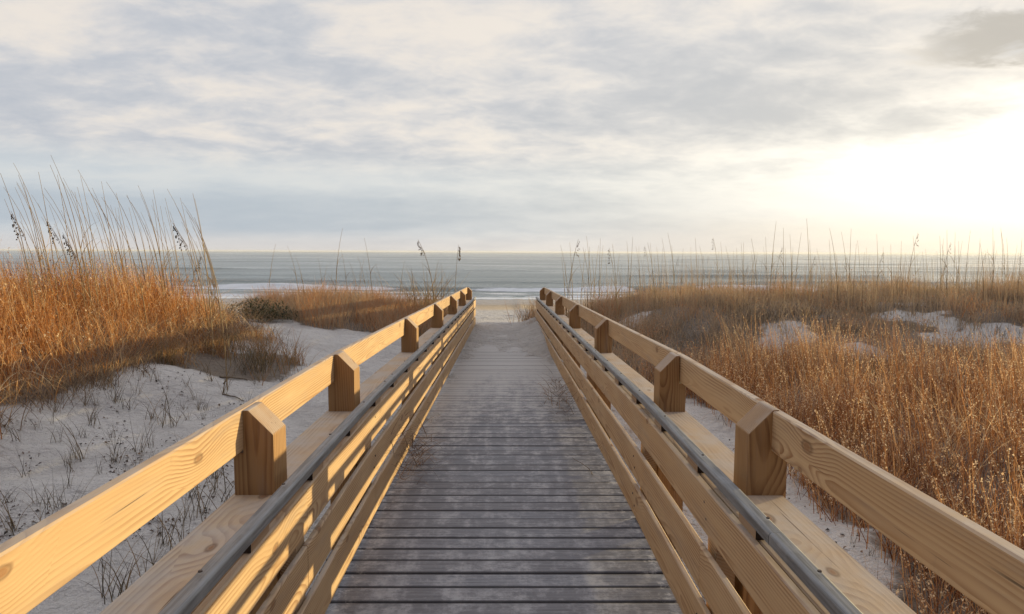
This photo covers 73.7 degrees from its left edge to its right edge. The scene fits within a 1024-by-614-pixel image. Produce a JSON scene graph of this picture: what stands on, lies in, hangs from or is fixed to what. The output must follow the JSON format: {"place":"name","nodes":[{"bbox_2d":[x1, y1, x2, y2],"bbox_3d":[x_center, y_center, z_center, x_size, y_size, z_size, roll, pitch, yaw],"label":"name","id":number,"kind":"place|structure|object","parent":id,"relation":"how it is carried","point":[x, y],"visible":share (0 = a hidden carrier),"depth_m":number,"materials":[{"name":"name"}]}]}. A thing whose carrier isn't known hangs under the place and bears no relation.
{"place":"outdoors","nodes":[
{"label":"outdoors","id":0,"kind":"place"},
{"bbox_2d":[0,288,291,474],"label":"dead grass","id":1,"kind":"structure","parent":0,"point":[101,372],"depth_m":7.36,"materials":[{"name":"plant"}]},
{"bbox_2d":[140,313,320,385],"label":"olive grass","id":2,"kind":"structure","parent":0,"point":[182,360],"depth_m":8.99,"materials":[{"name":"plant"}]},
{"bbox_2d":[232,276,458,336],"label":"brown grass","id":3,"kind":"structure","parent":0,"point":[309,304],"depth_m":14.37,"materials":[{"name":"plant"}]},
{"bbox_2d":[374,409,441,462],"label":"dried seagrass","id":4,"kind":"object","parent":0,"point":[405,431],"visible":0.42,"depth_m":4.59},
{"bbox_2d":[0,367,875,559],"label":"leaf litter","id":5,"kind":"object","parent":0,"point":[33,521],"visible":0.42,"depth_m":5.13,"materials":[{"name":"plant"}]},
{"bbox_2d":[0,293,1023,613],"bbox_3d":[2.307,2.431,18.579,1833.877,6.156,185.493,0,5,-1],"label":"sand ground","id":6,"kind":"structure","parent":0,"point":[78,595],"depth_m":6.21,"materials":[{"name":"sand"}]},
{"bbox_2d":[3,422,20,441],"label":"grass tuft","id":7,"kind":"object","parent":6,"relation":"on","point":[13,434],"visible":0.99,"depth_m":5.41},
{"bbox_2d":[0,173,39,347],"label":"sea oat stalk","id":8,"kind":"object","parent":6,"relation":"on","point":[24,253],"visible":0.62,"depth_m":7.97,"materials":[{"name":"plant"}]},
{"bbox_2d":[4,199,36,332],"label":"sea oat stalk","id":9,"kind":"object","parent":6,"relation":"on","point":[25,262],"visible":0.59,"depth_m":8.04,"materials":[{"name":"plant"}]},
{"bbox_2d":[0,490,43,535],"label":"grass tuft","id":10,"kind":"object","parent":6,"relation":"on","point":[12,523],"visible":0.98,"depth_m":4.08,"materials":[{"name":"plant"}]},
{"bbox_2d":[4,188,42,288],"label":"sea oat stalk","id":11,"kind":"object","parent":6,"relation":"on","point":[32,239],"visible":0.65,"depth_m":9.43,"materials":[{"name":"plant"}]},
{"bbox_2d":[11,214,47,341],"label":"sea oat stalk","id":12,"kind":"object","parent":6,"relation":"on","point":[13,225],"visible":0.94,"depth_m":7.97,"materials":[{"name":"plant"}]},
{"bbox_2d":[19,479,48,506],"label":"grass tuft","id":13,"kind":"object","parent":6,"relation":"on","point":[36,495],"visible":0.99,"depth_m":4.43,"materials":[{"name":"plant"}]},
{"bbox_2d":[18,175,50,303],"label":"sea oat stalk","id":14,"kind":"object","parent":6,"relation":"on","point":[38,239],"visible":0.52,"depth_m":9.06,"materials":[{"name":"plant"}]},
{"bbox_2d":[19,188,52,302],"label":"sea oat stalk","id":15,"kind":"object","parent":6,"relation":"on","point":[42,246],"visible":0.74,"depth_m":9.55,"materials":[{"name":"plant"}]},
{"bbox_2d":[15,166,58,282],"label":"sea oat stalk","id":16,"kind":"object","parent":6,"relation":"on","point":[40,228],"visible":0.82,"depth_m":9.87,"materials":[{"name":"plant"}]},
{"bbox_2d":[0,469,74,532],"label":"grass tuft","id":17,"kind":"object","parent":6,"relation":"on","point":[44,508],"visible":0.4,"depth_m":4.08,"materials":[{"name":"plant"}]},
{"bbox_2d":[20,222,62,349],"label":"sea oat stalk","id":18,"kind":"object","parent":6,"relation":"on","point":[51,288],"visible":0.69,"depth_m":7.48,"materials":[{"name":"plant"}]},
{"bbox_2d":[23,183,60,310],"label":"sea oat stalk","id":19,"kind":"object","parent":6,"relation":"on","point":[39,254],"visible":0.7,"depth_m":8.88,"materials":[{"name":"plant"}]},
{"bbox_2d":[36,469,56,510],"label":"grass tuft","id":20,"kind":"object","parent":6,"relation":"on","point":[47,496],"visible":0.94,"depth_m":4.43,"materials":[{"name":"plant"}]},
{"bbox_2d":[38,204,65,304],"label":"sea oat stalk","id":21,"kind":"object","parent":6,"relation":"on","point":[58,261],"visible":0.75,"depth_m":9.21,"materials":[{"name":"plant"}]},
{"bbox_2d":[38,172,70,311],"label":"sea oat stalk","id":22,"kind":"object","parent":6,"relation":"on","point":[52,253],"visible":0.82,"depth_m":8.80,"materials":[{"name":"plant"}]},
{"bbox_2d":[42,218,73,330],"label":"sea oat stalk","id":23,"kind":"object","parent":6,"relation":"on","point":[62,275],"visible":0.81,"depth_m":9.11,"materials":[{"name":"plant"}]},
{"bbox_2d":[47,222,79,325],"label":"sea oat stalk","id":24,"kind":"object","parent":6,"relation":"on","point":[65,257],"visible":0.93,"depth_m":8.92,"materials":[{"name":"plant"}]},
{"bbox_2d":[42,405,91,461],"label":"grass tuft","id":25,"kind":"object","parent":6,"relation":"on","point":[77,451],"visible":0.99,"depth_m":5.26,"materials":[{"name":"plant"}]},
{"bbox_2d":[45,189,89,325],"bbox_3d":[-5.955,-0.612,9.098,0.501,1.944,0.130,0,5,-6],"label":"sea oat stalk","id":26,"kind":"object","parent":6,"relation":"on","point":[76,253],"visible":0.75,"depth_m":9.15,"materials":[{"name":"plant"}]},
{"bbox_2d":[57,175,85,316],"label":"sea oat stalk","id":27,"kind":"object","parent":6,"relation":"on","point":[69,251],"visible":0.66,"depth_m":9.21,"materials":[{"name":"plant"}]},
{"bbox_2d":[51,156,92,284],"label":"sea oat stalk","id":28,"kind":"object","parent":6,"relation":"on","point":[74,221],"visible":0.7,"depth_m":11.19,"materials":[{"name":"plant"}]},
{"bbox_2d":[51,168,96,331],"bbox_3d":[-5.669,-0.740,8.980,0.787,2.241,0.069,1,5,13],"label":"sea oat stalk","id":29,"kind":"object","parent":6,"relation":"on","point":[76,248],"visible":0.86,"depth_m":9.00,"materials":[{"name":"plant"}]},
{"bbox_2d":[62,232,89,332],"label":"sea oat stalk","id":30,"kind":"object","parent":6,"relation":"on","point":[78,267],"visible":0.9,"depth_m":8.95,"materials":[{"name":"plant"}]},
{"bbox_2d":[63,183,98,296],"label":"sea oat stalk","id":31,"kind":"object","parent":6,"relation":"on","point":[85,240],"visible":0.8,"depth_m":10.57,"materials":[{"name":"plant"}]},
{"bbox_2d":[66,242,95,329],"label":"sea oat stalk","id":32,"kind":"object","parent":6,"relation":"on","point":[83,273],"visible":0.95,"depth_m":8.93,"materials":[{"name":"plant"}]},
{"bbox_2d":[63,178,99,299],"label":"sea oat stalk","id":33,"kind":"object","parent":6,"relation":"on","point":[83,228],"visible":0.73,"depth_m":10.97,"materials":[{"name":"plant"}]},
{"bbox_2d":[75,378,98,404],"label":"grass tuft","id":34,"kind":"object","parent":6,"relation":"on","point":[85,399],"visible":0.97,"depth_m":6.40,"materials":[{"name":"plant"}]},
{"bbox_2d":[75,195,98,316],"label":"sea oat stalk","id":35,"kind":"object","parent":6,"relation":"on","point":[85,259],"visible":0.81,"depth_m":9.16,"materials":[{"name":"plant"}]},
{"bbox_2d":[72,192,111,328],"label":"sea oat stalk","id":36,"kind":"object","parent":6,"relation":"on","point":[99,258],"visible":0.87,"depth_m":8.90,"materials":[{"name":"plant"}]},
{"bbox_2d":[80,175,109,304],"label":"sea oat stalk","id":37,"kind":"object","parent":6,"relation":"on","point":[93,250],"visible":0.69,"depth_m":9.75,"materials":[{"name":"plant"}]},
{"bbox_2d":[77,187,113,328],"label":"sea oat stalk","id":38,"kind":"object","parent":6,"relation":"on","point":[94,272],"visible":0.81,"depth_m":8.91,"materials":[{"name":"plant"}]},
{"bbox_2d":[78,170,123,294],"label":"sea oat stalk","id":39,"kind":"object","parent":6,"relation":"on","point":[105,231],"visible":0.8,"depth_m":11.12,"materials":[{"name":"plant"}]},
{"bbox_2d":[87,204,121,316],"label":"sea oat stalk","id":40,"kind":"object","parent":6,"relation":"on","point":[106,260],"visible":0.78,"depth_m":10.01,"materials":[{"name":"plant"}]},
{"bbox_2d":[98,216,116,318],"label":"sea oat stalk","id":41,"kind":"object","parent":6,"relation":"on","point":[111,270],"visible":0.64,"depth_m":9.34,"materials":[{"name":"plant"}]},
{"bbox_2d":[90,192,128,299],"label":"sea oat stalk","id":42,"kind":"object","parent":6,"relation":"on","point":[120,255],"visible":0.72,"depth_m":10.06,"materials":[{"name":"plant"}]},
{"bbox_2d":[92,188,129,323],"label":"sea oat stalk","id":43,"kind":"object","parent":6,"relation":"on","point":[115,252],"visible":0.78,"depth_m":10.03,"materials":[{"name":"plant"}]},
{"bbox_2d":[101,181,120,295],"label":"sea oat stalk","id":44,"kind":"object","parent":6,"relation":"on","point":[109,232],"visible":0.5,"depth_m":11.92,"materials":[{"name":"plant"}]},
{"bbox_2d":[81,550,142,601],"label":"grass tuft","id":45,"kind":"object","parent":6,"relation":"on","point":[123,582],"visible":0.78,"depth_m":3.44,"materials":[{"name":"plant"}]},
{"bbox_2d":[105,434,128,463],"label":"grass tuft","id":46,"kind":"object","parent":6,"relation":"on","point":[117,453],"visible":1,"depth_m":5.29,"materials":[{"name":"plant"}]},
{"bbox_2d":[105,370,130,403],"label":"grass tuft","id":47,"kind":"object","parent":6,"relation":"on","point":[115,390],"visible":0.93,"depth_m":6.62,"materials":[{"name":"plant"}]},
{"bbox_2d":[102,198,147,334],"bbox_3d":[-4.987,-0.419,8.750,0.538,1.971,0.146,0,4,-1],"label":"sea oat stalk","id":48,"kind":"object","parent":6,"relation":"on","point":[138,277],"visible":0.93,"depth_m":8.82,"materials":[{"name":"plant"}]},
{"bbox_2d":[114,386,138,409],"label":"grass tuft","id":49,"kind":"object","parent":6,"relation":"on","point":[126,402],"visible":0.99,"depth_m":6.56,"materials":[{"name":"plant"}]},
{"bbox_2d":[107,183,149,312],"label":"sea oat stalk","id":50,"kind":"object","parent":6,"relation":"on","point":[138,251],"visible":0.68,"depth_m":10.64,"materials":[{"name":"plant"}]},
{"bbox_2d":[88,532,183,603],"bbox_3d":[-2.027,1.253,3.455,0.590,0.477,0.559,2,5,22],"label":"grass tuft","id":51,"kind":"object","parent":6,"relation":"on","point":[102,592],"visible":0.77,"depth_m":3.48,"materials":[{"name":"plant"}]},
{"bbox_2d":[109,408,162,454],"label":"grass tuft","id":52,"kind":"object","parent":6,"relation":"on","point":[141,447],"visible":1,"depth_m":5.51,"materials":[{"name":"plant"}]},
{"bbox_2d":[116,194,156,330],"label":"sea oat stalk","id":53,"kind":"object","parent":6,"relation":"on","point":[132,273],"visible":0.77,"depth_m":9.30,"materials":[{"name":"plant"}]},
{"bbox_2d":[0,235,277,438],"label":"orange grass","id":54,"kind":"structure","parent":6,"relation":"on","point":[13,298],"depth_m":8.68,"materials":[{"name":"plant"}]},
{"bbox_2d":[127,196,158,303],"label":"sea oat stalk","id":55,"kind":"object","parent":6,"relation":"on","point":[144,250],"visible":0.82,"depth_m":10.68,"materials":[{"name":"plant"}]},
{"bbox_2d":[127,197,159,306],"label":"sea oat stalk","id":56,"kind":"object","parent":6,"relation":"on","point":[151,253],"visible":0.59,"depth_m":11.89,"materials":[{"name":"plant"}]},
{"bbox_2d":[107,511,188,587],"bbox_3d":[-1.999,1.237,3.651,0.743,0.519,0.464,4,6,38],"label":"grass tuft","id":57,"kind":"object","parent":6,"relation":"on","point":[152,563],"visible":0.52,"depth_m":3.63,"materials":[{"name":"plant"}]},
{"bbox_2d":[132,204,165,319],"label":"sea oat stalk","id":58,"kind":"object","parent":6,"relation":"on","point":[158,266],"visible":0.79,"depth_m":10.16,"materials":[{"name":"plant"}]},
{"bbox_2d":[131,381,176,427],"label":"grass tuft","id":59,"kind":"object","parent":6,"relation":"on","point":[165,394],"visible":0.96,"depth_m":6.27,"materials":[{"name":"plant"}]},
{"bbox_2d":[141,196,174,317],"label":"sea oat stalk","id":60,"kind":"object","parent":6,"relation":"on","point":[159,255],"visible":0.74,"depth_m":10.89,"materials":[{"name":"plant"}]},
{"bbox_2d":[153,205,167,311],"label":"sea oat stalk","id":61,"kind":"object","parent":6,"relation":"on","point":[160,259],"visible":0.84,"depth_m":10.23,"materials":[{"name":"plant"}]},
{"bbox_2d":[151,205,178,313],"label":"sea oat stalk","id":62,"kind":"object","parent":6,"relation":"on","point":[171,263],"visible":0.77,"depth_m":11.31,"materials":[{"name":"plant"}]},
{"bbox_2d":[153,191,185,304],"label":"sea oat stalk","id":63,"kind":"object","parent":6,"relation":"on","point":[163,251],"visible":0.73,"depth_m":10.93,"materials":[{"name":"plant"}]},
{"bbox_2d":[160,206,183,320],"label":"sea oat stalk","id":64,"kind":"object","parent":6,"relation":"on","point":[169,264],"visible":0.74,"depth_m":10.33,"materials":[{"name":"plant"}]},
{"bbox_2d":[165,208,188,303],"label":"sea oat stalk","id":65,"kind":"object","parent":6,"relation":"on","point":[177,264],"visible":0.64,"depth_m":11.59,"materials":[{"name":"plant"}]},
{"bbox_2d":[164,399,190,426],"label":"grass tuft","id":66,"kind":"object","parent":6,"relation":"on","point":[174,417],"visible":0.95,"depth_m":6.28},
{"bbox_2d":[172,493,198,521],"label":"grass tuft","id":67,"kind":"object","parent":6,"relation":"on","point":[185,512],"visible":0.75,"depth_m":4.40,"materials":[{"name":"plant"}]},
{"bbox_2d":[167,189,206,303],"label":"sea oat stalk","id":68,"kind":"object","parent":6,"relation":"on","point":[192,249],"visible":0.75,"depth_m":11.95,"materials":[{"name":"plant"}]},
{"bbox_2d":[173,224,201,324],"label":"sea oat stalk","id":69,"kind":"object","parent":6,"relation":"on","point":[195,278],"visible":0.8,"depth_m":10.43,"materials":[{"name":"plant"}]},
{"bbox_2d":[151,464,225,549],"bbox_3d":[-2.060,1.212,4.043,0.426,0.477,0.683,2,5,18],"label":"grass tuft","id":70,"kind":"object","parent":6,"relation":"on","point":[161,523],"visible":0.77,"depth_m":4.11,"materials":[{"name":"plant"}]},
{"bbox_2d":[173,223,211,353],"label":"sea oat stalk","id":71,"kind":"object","parent":6,"relation":"on","point":[198,277],"visible":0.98,"depth_m":8.97,"materials":[{"name":"plant"}]},
{"bbox_2d":[180,198,206,316],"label":"sea oat stalk","id":72,"kind":"object","parent":6,"relation":"on","point":[192,265],"visible":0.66,"depth_m":10.82,"materials":[{"name":"plant"}]},
{"bbox_2d":[187,255,200,326],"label":"sea oat stalk","id":73,"kind":"object","parent":6,"relation":"on","point":[191,285],"visible":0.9,"depth_m":9.43,"materials":[{"name":"plant"}]},
{"bbox_2d":[182,223,216,326],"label":"sea oat stalk","id":74,"kind":"object","parent":6,"relation":"on","point":[210,285],"visible":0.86,"depth_m":10.67,"materials":[{"name":"plant"}]},
{"bbox_2d":[167,431,232,493],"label":"grass tuft","id":75,"kind":"object","parent":6,"relation":"on","point":[216,477],"visible":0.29,"depth_m":5.05,"materials":[{"name":"plant"}]},
{"bbox_2d":[182,202,220,322],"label":"sea oat stalk","id":76,"kind":"object","parent":6,"relation":"on","point":[213,271],"visible":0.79,"depth_m":10.69,"materials":[{"name":"plant"}]},
{"bbox_2d":[188,214,217,314],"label":"sea oat stalk","id":77,"kind":"object","parent":6,"relation":"on","point":[211,270],"visible":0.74,"depth_m":11.46,"materials":[{"name":"plant"}]},
{"bbox_2d":[182,462,230,521],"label":"grass tuft","id":78,"kind":"object","parent":6,"relation":"on","point":[198,506],"visible":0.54,"depth_m":4.52,"materials":[{"name":"plant"}]},
{"bbox_2d":[196,356,216,381],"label":"grass tuft","id":79,"kind":"object","parent":6,"relation":"on","point":[211,380],"visible":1,"depth_m":7.72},
{"bbox_2d":[195,202,221,322],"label":"sea oat stalk","id":80,"kind":"object","parent":6,"relation":"on","point":[206,266],"visible":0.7,"depth_m":10.86,"materials":[{"name":"plant"}]},
{"bbox_2d":[193,196,232,356],"bbox_3d":[-3.863,-0.390,8.816,0.624,2.122,0.289,1,4,-6],"label":"sea oat stalk","id":81,"kind":"object","parent":6,"relation":"on","point":[209,294],"visible":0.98,"depth_m":8.85,"materials":[{"name":"plant"}]},
{"bbox_2d":[194,217,232,388],"bbox_3d":[-3.209,-0.019,7.631,0.681,1.956,0.025,1,5,11],"label":"sea oat stalk","id":82,"kind":"object","parent":6,"relation":"on","point":[220,313],"visible":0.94,"depth_m":7.66,"materials":[{"name":"plant"}]},
{"bbox_2d":[193,228,235,365],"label":"sea oat stalk","id":83,"kind":"object","parent":6,"relation":"on","point":[222,306],"visible":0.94,"depth_m":8.50,"materials":[{"name":"plant"}]},
{"bbox_2d":[210,478,234,501],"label":"grass tuft","id":84,"kind":"object","parent":6,"relation":"on","point":[226,497],"visible":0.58,"depth_m":4.81,"materials":[{"name":"plant"}]},
{"bbox_2d":[199,324,250,352],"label":"grass clump","id":85,"kind":"object","parent":6,"relation":"on","point":[227,340],"visible":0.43,"depth_m":9.42,"materials":[{"name":"plant"}]},
{"bbox_2d":[215,353,242,393],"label":"grass tuft","id":86,"kind":"object","parent":6,"relation":"on","point":[228,378],"visible":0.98,"depth_m":7.43,"materials":[{"name":"plant"}]},
{"bbox_2d":[193,335,282,375],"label":"grass clump","id":87,"kind":"object","parent":6,"relation":"on","point":[254,363],"visible":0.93,"depth_m":8.64,"materials":[{"name":"plant"}]},
{"bbox_2d":[225,296,302,321],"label":"shrub","id":88,"kind":"object","parent":6,"relation":"on","point":[253,308],"visible":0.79,"depth_m":13.15,"materials":[{"name":"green plant"}]},
{"bbox_2d":[370,261,466,314],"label":"spiky grass clump","id":89,"kind":"object","parent":6,"relation":"on","point":[427,297],"visible":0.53,"depth_m":16.30,"materials":[{"name":"plant"}]},
{"bbox_2d":[417,240,433,287],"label":"sea oat stalk","id":90,"kind":"object","parent":6,"relation":"on","point":[426,259],"visible":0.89,"depth_m":17.56,"materials":[{"name":"plant"}]},
{"bbox_2d":[306,335,704,613],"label":"boardwalk","id":91,"kind":"structure","parent":6,"relation":"on","point":[518,509],"depth_m":3.82,"materials":[{"name":"wood"}]},
{"bbox_2d":[0,287,475,613],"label":"timber railing","id":92,"kind":"object","parent":91,"relation":"on","point":[244,548],"visible":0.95,"depth_m":2.40,"materials":[{"name":"brown wood"}]},
{"bbox_2d":[378,417,454,490],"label":"dried seagrass","id":93,"kind":"object","parent":91,"relation":"on","point":[421,452],"visible":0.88,"depth_m":4.82},
{"bbox_2d":[425,317,554,422],"bbox_3d":[-0.114,0.910,11.151,1.470,0.544,13.684,0,5,-1],"label":"sand drift","id":94,"kind":"object","parent":91,"relation":"on","point":[529,339],"visible":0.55,"depth_m":13.06,"materials":[{"name":"sand"}]},
{"bbox_2d":[530,361,583,426],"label":"dried seagrass","id":95,"kind":"object","parent":91,"relation":"on","point":[559,388],"visible":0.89,"depth_m":7.09},
{"bbox_2d":[535,287,1023,613],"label":"timber railing","id":96,"kind":"object","parent":91,"relation":"on","point":[771,549],"visible":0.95,"depth_m":2.42,"materials":[{"name":"brown wood"}]},
{"bbox_2d":[505,298,564,322],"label":"grass clump","id":97,"kind":"object","parent":6,"relation":"on","point":[531,310],"visible":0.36,"depth_m":17.27,"materials":[{"name":"plant"}]},
{"bbox_2d":[566,242,579,310],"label":"sea oat stalk","id":98,"kind":"object","parent":6,"relation":"on","point":[571,269],"visible":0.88,"depth_m":16.34,"materials":[{"name":"plant"}]},
{"bbox_2d":[607,249,624,321],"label":"sea oat stalk","id":99,"kind":"object","parent":6,"relation":"on","point":[614,284],"visible":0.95,"depth_m":14.25,"materials":[{"name":"plant"}]},
{"bbox_2d":[777,228,783,303],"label":"sea oat stalk","id":100,"kind":"object","parent":6,"relation":"on","point":[783,264],"visible":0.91,"depth_m":14.38,"materials":[{"name":"plant"}]},
{"bbox_2d":[553,253,1023,390],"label":"dune scrub","id":101,"kind":"object","parent":6,"relation":"on","point":[725,299],"visible":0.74,"depth_m":13.00,"materials":[{"name":"plant"}]},
{"bbox_2d":[805,228,812,306],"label":"sea oat stalk","id":102,"kind":"object","parent":6,"relation":"on","point":[809,272],"visible":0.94,"depth_m":13.58,"materials":[{"name":"plant"}]},
{"bbox_2d":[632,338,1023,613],"bbox_3d":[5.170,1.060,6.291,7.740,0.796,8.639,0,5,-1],"label":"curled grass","id":103,"kind":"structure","parent":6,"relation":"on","point":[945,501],"depth_m":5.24,"materials":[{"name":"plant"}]},
{"bbox_2d":[934,251,944,299],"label":"sea oat stalk","id":104,"kind":"object","parent":6,"relation":"on","point":[940,273],"visible":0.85,"depth_m":13.79,"materials":[{"name":"plant"}]},
{"bbox_2d":[0,250,1023,299],"bbox_3d":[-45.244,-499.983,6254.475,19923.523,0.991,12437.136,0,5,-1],"label":"sea water","id":105,"kind":"structure","parent":0,"point":[507,275],"depth_m":204.85,"materials":[{"name":"liquid"}]},
{"bbox_2d":[0,0,1023,253],"label":"sky","id":106,"kind":"structure","parent":0,"point":[444,125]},
{"bbox_2d":[640,308,1023,613],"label":"golden grass","id":107,"kind":"structure","parent":0,"point":[1007,386],"depth_m":6.92,"materials":[{"name":"plant"}]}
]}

